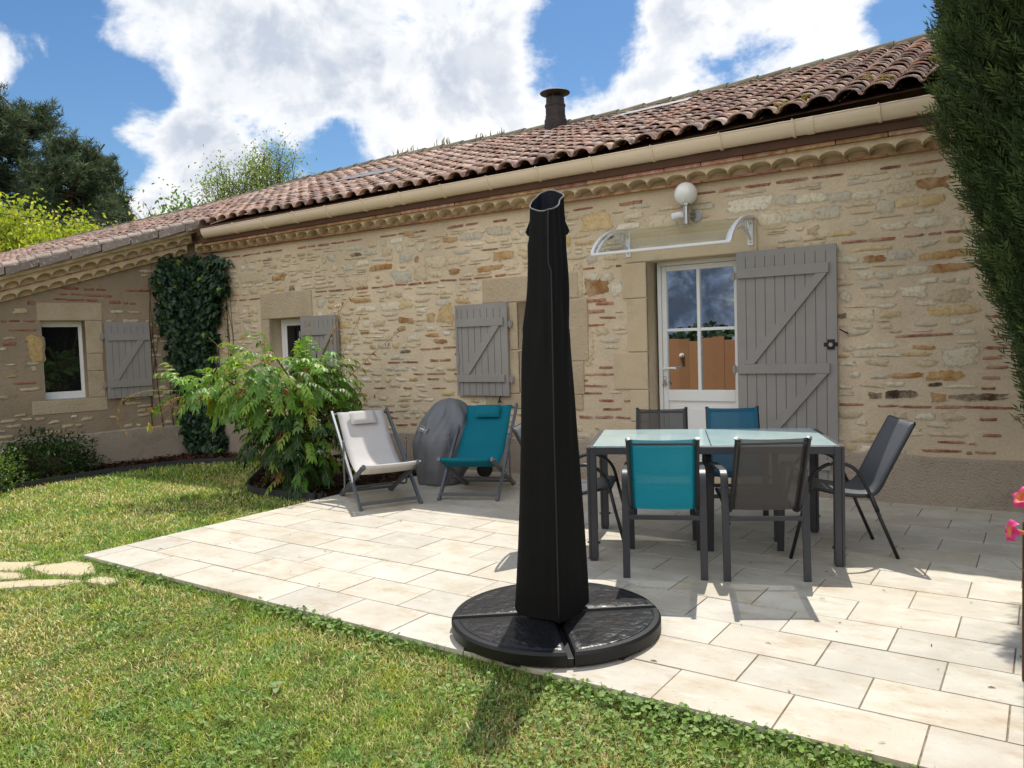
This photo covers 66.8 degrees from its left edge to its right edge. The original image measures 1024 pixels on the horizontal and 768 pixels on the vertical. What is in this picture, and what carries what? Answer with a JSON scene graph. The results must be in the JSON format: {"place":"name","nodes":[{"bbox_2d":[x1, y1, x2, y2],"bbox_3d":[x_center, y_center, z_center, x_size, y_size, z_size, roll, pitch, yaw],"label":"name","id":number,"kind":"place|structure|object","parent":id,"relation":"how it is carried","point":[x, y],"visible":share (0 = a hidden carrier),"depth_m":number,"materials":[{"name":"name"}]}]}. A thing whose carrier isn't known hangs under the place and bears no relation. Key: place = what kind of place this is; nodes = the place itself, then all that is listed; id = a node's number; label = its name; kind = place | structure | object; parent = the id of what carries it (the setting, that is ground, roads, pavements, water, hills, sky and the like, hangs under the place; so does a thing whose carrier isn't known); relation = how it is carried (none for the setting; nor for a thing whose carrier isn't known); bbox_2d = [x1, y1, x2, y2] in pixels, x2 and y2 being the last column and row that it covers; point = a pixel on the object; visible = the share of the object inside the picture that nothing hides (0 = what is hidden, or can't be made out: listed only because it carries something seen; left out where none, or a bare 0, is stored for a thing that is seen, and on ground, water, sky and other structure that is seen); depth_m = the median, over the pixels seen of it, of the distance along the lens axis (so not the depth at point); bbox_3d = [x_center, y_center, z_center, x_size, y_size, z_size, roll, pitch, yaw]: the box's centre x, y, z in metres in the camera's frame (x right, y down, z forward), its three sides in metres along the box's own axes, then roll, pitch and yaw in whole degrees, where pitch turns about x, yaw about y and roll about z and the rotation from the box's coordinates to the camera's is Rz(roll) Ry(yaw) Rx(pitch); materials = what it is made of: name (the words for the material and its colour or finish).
{"place":"outdoors","nodes":[
{"label":"outdoors","id":0,"kind":"place"},
{"bbox_2d":[0,213,110,225],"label":"power line","id":1,"kind":"object","parent":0,"point":[57,220],"visible":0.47,"depth_m":25.59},
{"bbox_2d":[0,205,119,222],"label":"power line","id":2,"kind":"object","parent":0,"point":[62,215],"visible":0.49,"depth_m":25.65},
{"bbox_2d":[0,397,934,767],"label":"lawn","id":3,"kind":"structure","parent":0,"point":[184,675],"depth_m":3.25,"materials":[{"name":"plant"}]},
{"bbox_2d":[0,572,29,581],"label":"stepping stone","id":4,"kind":"object","parent":3,"relation":"on","point":[9,575],"visible":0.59,"depth_m":5.11,"materials":[{"name":"beige stone"}]},
{"bbox_2d":[0,561,40,571],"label":"stepping stone","id":5,"kind":"object","parent":3,"relation":"on","point":[10,565],"visible":0.6,"depth_m":5.36,"materials":[{"name":"beige stone"}]},
{"bbox_2d":[0,95,67,219],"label":"pine tree","id":6,"kind":"object","parent":3,"relation":"on","point":[45,121],"visible":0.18,"depth_m":34.71,"materials":[{"name":"green plant"}]},
{"bbox_2d":[0,80,73,224],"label":"pine tree","id":7,"kind":"object","parent":3,"relation":"on","point":[11,118],"visible":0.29,"depth_m":32.86,"materials":[{"name":"green plant"}]},
{"bbox_2d":[0,188,82,252],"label":"bush","id":8,"kind":"object","parent":3,"relation":"on","point":[8,231],"visible":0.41,"depth_m":25.39,"materials":[{"name":"green plant"}]},
{"bbox_2d":[0,579,83,592],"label":"stepping stone","id":9,"kind":"object","parent":3,"relation":"on","point":[35,583],"visible":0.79,"depth_m":4.91,"materials":[{"name":"beige stone"}]},
{"bbox_2d":[0,192,99,243],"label":"bush","id":10,"kind":"object","parent":3,"relation":"on","point":[47,227],"visible":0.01,"depth_m":27.77,"materials":[{"name":"green plant"}]},
{"bbox_2d":[28,560,95,578],"bbox_3d":[-2.988,1.266,5.257,0.588,0.051,0.315,0,4,33],"label":"stepping stone","id":11,"kind":"object","parent":3,"relation":"on","point":[75,567],"visible":0.72,"depth_m":5.24,"materials":[{"name":"beige stone"}]},
{"bbox_2d":[11,122,133,237],"bbox_3d":[-18.613,-5.356,32.868,5.588,11.295,5.678,-1,3,12],"label":"pine tree","id":12,"kind":"object","parent":3,"relation":"on","point":[74,165],"visible":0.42,"depth_m":32.24,"materials":[{"name":"green plant"}]},
{"bbox_2d":[39,204,116,239],"bbox_3d":[-15.798,-3.057,28.787,4.039,6.894,3.598,0,4,33],"label":"bush","id":13,"kind":"object","parent":3,"relation":"on","point":[86,227],"visible":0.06,"depth_m":28.24,"materials":[{"name":"green plant"}]},
{"bbox_2d":[64,150,137,228],"bbox_3d":[-18.753,-5.300,35.462,5.562,10.895,5.049,0,4,33],"label":"pine tree","id":14,"kind":"object","parent":3,"relation":"on","point":[119,181],"visible":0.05,"depth_m":35.18,"materials":[{"name":"green plant"}]},
{"bbox_2d":[85,576,122,586],"bbox_3d":[-2.598,1.270,4.937,0.298,0.052,0.136,0,4,33],"label":"stepping stone","id":15,"kind":"object","parent":3,"relation":"on","point":[100,579],"visible":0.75,"depth_m":4.92,"materials":[{"name":"beige stone"}]},
{"bbox_2d":[128,190,158,219],"bbox_3d":[-12.636,-3.174,27.135,2.264,7.102,2.821,-2,3,3],"label":"bush","id":16,"kind":"object","parent":3,"relation":"on","point":[141,211],"depth_m":26.79,"materials":[{"name":"green plant"}]},
{"bbox_2d":[0,457,326,500],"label":"garden edging","id":17,"kind":"object","parent":3,"relation":"on","point":[315,495],"visible":0.52,"depth_m":9.07,"materials":[{"name":"metal"}]},
{"bbox_2d":[126,177,223,216],"bbox_3d":[-11.476,-3.467,27.198,3.810,7.606,4.019,-3,3,-20],"label":"bush","id":18,"kind":"object","parent":3,"relation":"on","point":[177,207],"visible":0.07,"depth_m":27.29,"materials":[{"name":"green plant"}]},
{"bbox_2d":[0,451,416,497],"bbox_3d":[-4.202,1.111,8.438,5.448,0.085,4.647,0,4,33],"label":"bark mulch","id":19,"kind":"object","parent":3,"relation":"on","point":[254,479],"visible":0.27,"depth_m":9.00,"materials":[{"name":"brown wood"}]},
{"bbox_2d":[0,441,40,490],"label":"rose bush","id":20,"kind":"object","parent":19,"relation":"on","point":[11,471],"visible":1,"depth_m":8.67,"materials":[{"name":"green plant"}]},
{"bbox_2d":[0,425,110,480],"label":"leafy bush","id":21,"kind":"object","parent":19,"relation":"on","point":[46,451],"visible":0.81,"depth_m":9.40,"materials":[{"name":"green plant"}]},
{"bbox_2d":[116,293,400,501],"bbox_3d":[-2.569,0.167,7.982,2.940,2.250,1.312,-2,3,5],"label":"leafy shrub","id":22,"kind":"object","parent":19,"relation":"on","point":[296,442],"visible":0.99,"depth_m":7.66,"materials":[{"name":"green plant"}]},
{"bbox_2d":[180,134,281,206],"bbox_3d":[-9.301,-4.027,26.299,3.797,8.678,4.086,0,4,33],"label":"deciduous tree","id":23,"kind":"object","parent":3,"relation":"on","point":[226,186],"visible":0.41,"depth_m":25.76,"materials":[{"name":"green plant"}]},
{"bbox_2d":[223,123,319,191],"bbox_3d":[-8.243,-4.522,27.698,3.414,9.451,3.326,0,4,33],"label":"deciduous tree","id":24,"kind":"object","parent":3,"relation":"on","point":[276,173],"visible":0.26,"depth_m":27.15,"materials":[{"name":"green plant"}]},
{"bbox_2d":[269,681,283,693],"bbox_3d":[-1.008,1.278,3.292,0.073,0.022,0.112,-1,3,7],"label":"fallen leaf","id":25,"kind":"object","parent":3,"relation":"on","point":[274,684],"visible":1,"depth_m":3.29,"materials":[{"name":"green plant"}]},
{"bbox_2d":[0,562,915,767],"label":"clover","id":26,"kind":"object","parent":3,"relation":"on","point":[684,725],"visible":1,"depth_m":2.90,"materials":[{"name":"green plant"}]},
{"bbox_2d":[0,31,1023,512],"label":"stone house","id":27,"kind":"structure","parent":3,"relation":"on","point":[844,303],"depth_m":7.66,"materials":[{"name":"beige stone"}]},
{"bbox_2d":[40,321,86,399],"bbox_3d":[-5.856,-0.311,10.113,0.605,1.040,0.090,-5,4,-44],"label":"window","id":28,"kind":"structure","parent":27,"relation":"in","point":[63,366],"depth_m":10.14,"materials":[{"name":"white paint"}]},
{"bbox_2d":[148,253,235,454],"bbox_3d":[-4.396,-0.391,10.728,0.942,2.864,0.884,1,4,43],"label":"ivy","id":29,"kind":"object","parent":27,"relation":"attached to","point":[206,291],"visible":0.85,"depth_m":10.85,"materials":[{"name":"green plant"}]},
{"bbox_2d":[281,318,301,387],"bbox_3d":[-2.833,-0.402,10.411,0.660,0.950,0.052,0,4,33],"label":"window","id":30,"kind":"structure","parent":27,"relation":"in","point":[290,328],"depth_m":10.50,"materials":[{"name":"white paint"}]},
{"bbox_2d":[434,138,449,145],"bbox_3d":[-1.173,-4.060,13.027,0.338,0.154,0.014,0,4,33],"label":"weed tuft","id":31,"kind":"object","parent":27,"relation":"on","point":[443,142],"visible":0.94,"depth_m":13.00,"materials":[{"name":"green plant"}]},
{"bbox_2d":[590,215,754,256],"bbox_3d":[1.420,-1.310,6.897,1.274,0.294,0.700,0,4,33],"label":"door canopy","id":32,"kind":"object","parent":27,"relation":"attached to","point":[747,227],"visible":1,"depth_m":6.81,"materials":[{"name":"white"}]},
{"bbox_2d":[671,182,702,224],"bbox_3d":[1.573,-1.643,7.072,0.261,0.378,0.220,0,4,33],"label":"wall lamp","id":33,"kind":"object","parent":27,"relation":"attached to","point":[685,194],"visible":1,"depth_m":7.03,"materials":[{"name":"metal"}]},
{"bbox_2d":[657,256,737,461],"bbox_3d":[1.801,-0.147,7.391,0.857,2.065,0.120,0,4,33],"label":"door","id":34,"kind":"structure","parent":27,"relation":"in","point":[697,302],"depth_m":7.42,"materials":[{"name":"white paint"}]},
{"bbox_2d":[0,0,939,218],"label":"sky","id":35,"kind":"structure","parent":0,"point":[156,82],"materials":[{"name":"blue"}]},
{"bbox_2d":[83,470,1023,767],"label":"patio","id":36,"kind":"structure","parent":0,"point":[879,674],"depth_m":4.26,"materials":[{"name":"beige tile"}]},
{"bbox_2d":[330,407,422,511],"bbox_3d":[-1.265,0.671,7.182,0.610,0.821,1.013,-3,3,-26],"label":"deck chair","id":37,"kind":"object","parent":36,"relation":"on","point":[368,443],"visible":0.99,"depth_m":7.31,"materials":[{"name":"white fabric"}]},
{"bbox_2d":[412,398,492,485],"bbox_3d":[-0.643,0.576,7.996,0.660,0.877,0.801,0,4,33],"label":"covered barbecue","id":38,"kind":"object","parent":36,"relation":"on","point":[441,420],"visible":0.84,"depth_m":7.71,"materials":[{"name":"grey fabric"}]},
{"bbox_2d":[436,403,517,501],"bbox_3d":[-0.310,0.629,7.396,0.610,0.821,1.014,-1,3,13],"label":"deck chair","id":39,"kind":"object","parent":36,"relation":"on","point":[484,436],"visible":0.98,"depth_m":7.53,"materials":[{"name":"teal fabric"}]},
{"bbox_2d":[451,190,660,666],"bbox_3d":[0.182,0.126,3.778,1.024,2.141,1.024,0,4,33],"label":"parasol","id":40,"kind":"object","parent":36,"relation":"on","point":[552,607],"visible":1,"depth_m":3.69,"materials":[{"name":"black fabric"}]},
{"bbox_2d":[511,423,622,541],"bbox_3d":[0.421,0.689,5.303,0.777,0.849,0.505,-1,3,13],"label":"garden chair","id":41,"kind":"object","parent":36,"relation":"on","point":[605,483],"visible":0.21,"depth_m":5.14,"materials":[{"name":"dark grey mesh fabric"},{"name":"black metal"}]},
{"bbox_2d":[621,437,707,580],"bbox_3d":[0.924,0.698,4.720,0.486,0.855,0.861,-1,3,11],"label":"garden chair","id":42,"kind":"object","parent":36,"relation":"on","point":[664,474],"visible":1,"depth_m":4.47,"materials":[{"name":"teal fabric"},{"name":"black metal"}]},
{"bbox_2d":[634,407,696,540],"bbox_3d":[1.122,0.635,5.801,0.486,0.855,0.861,-1,3,11],"label":"garden chair","id":43,"kind":"object","parent":36,"relation":"on","point":[661,418],"visible":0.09,"depth_m":6.13,"materials":[{"name":"grey fabric"},{"name":"black metal"}]},
{"bbox_2d":[586,428,846,566],"bbox_3d":[1.321,0.718,5.211,1.556,0.736,0.900,-1,3,12],"label":"dining table","id":44,"kind":"object","parent":36,"relation":"on","point":[605,443],"visible":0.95,"depth_m":4.94,"materials":[{"name":"metal"}]},
{"bbox_2d":[702,406,777,541],"bbox_3d":[1.652,0.623,5.700,0.486,0.855,0.861,-1,3,11],"label":"garden chair","id":45,"kind":"object","parent":36,"relation":"on","point":[732,418],"visible":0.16,"depth_m":6.01,"materials":[{"name":"blue fabric"},{"name":"black metal"}]},
{"bbox_2d":[707,436,811,581],"bbox_3d":[1.463,0.686,4.620,0.486,0.855,0.861,-1,3,6],"label":"garden chair","id":46,"kind":"object","parent":36,"relation":"on","point":[769,474],"visible":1,"depth_m":4.39,"materials":[{"name":"grey fabric"},{"name":"black metal"}]},
{"bbox_2d":[789,415,915,558],"bbox_3d":[2.137,0.650,5.027,0.777,0.849,0.505,-1,3,8],"label":"garden chair","id":47,"kind":"object","parent":36,"relation":"on","point":[869,479],"visible":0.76,"depth_m":4.88,"materials":[{"name":"grey fabric"},{"name":"black metal"}]},
{"bbox_2d":[1022,522,1023,680],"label":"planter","id":48,"kind":"object","parent":36,"relation":"on","point":[1023,603],"visible":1,"depth_m":3.06,"materials":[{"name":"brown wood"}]},
{"bbox_2d":[1005,486,1023,570],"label":"trumpet flower plant","id":49,"kind":"object","parent":48,"relation":"in","point":[1012,532],"visible":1,"depth_m":2.80,"materials":[{"name":"pink plant"}]},
{"bbox_2d":[917,0,1023,427],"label":"cypress","id":50,"kind":"object","parent":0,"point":[982,100],"visible":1,"depth_m":4.35,"materials":[{"name":"green plant"}]}
]}

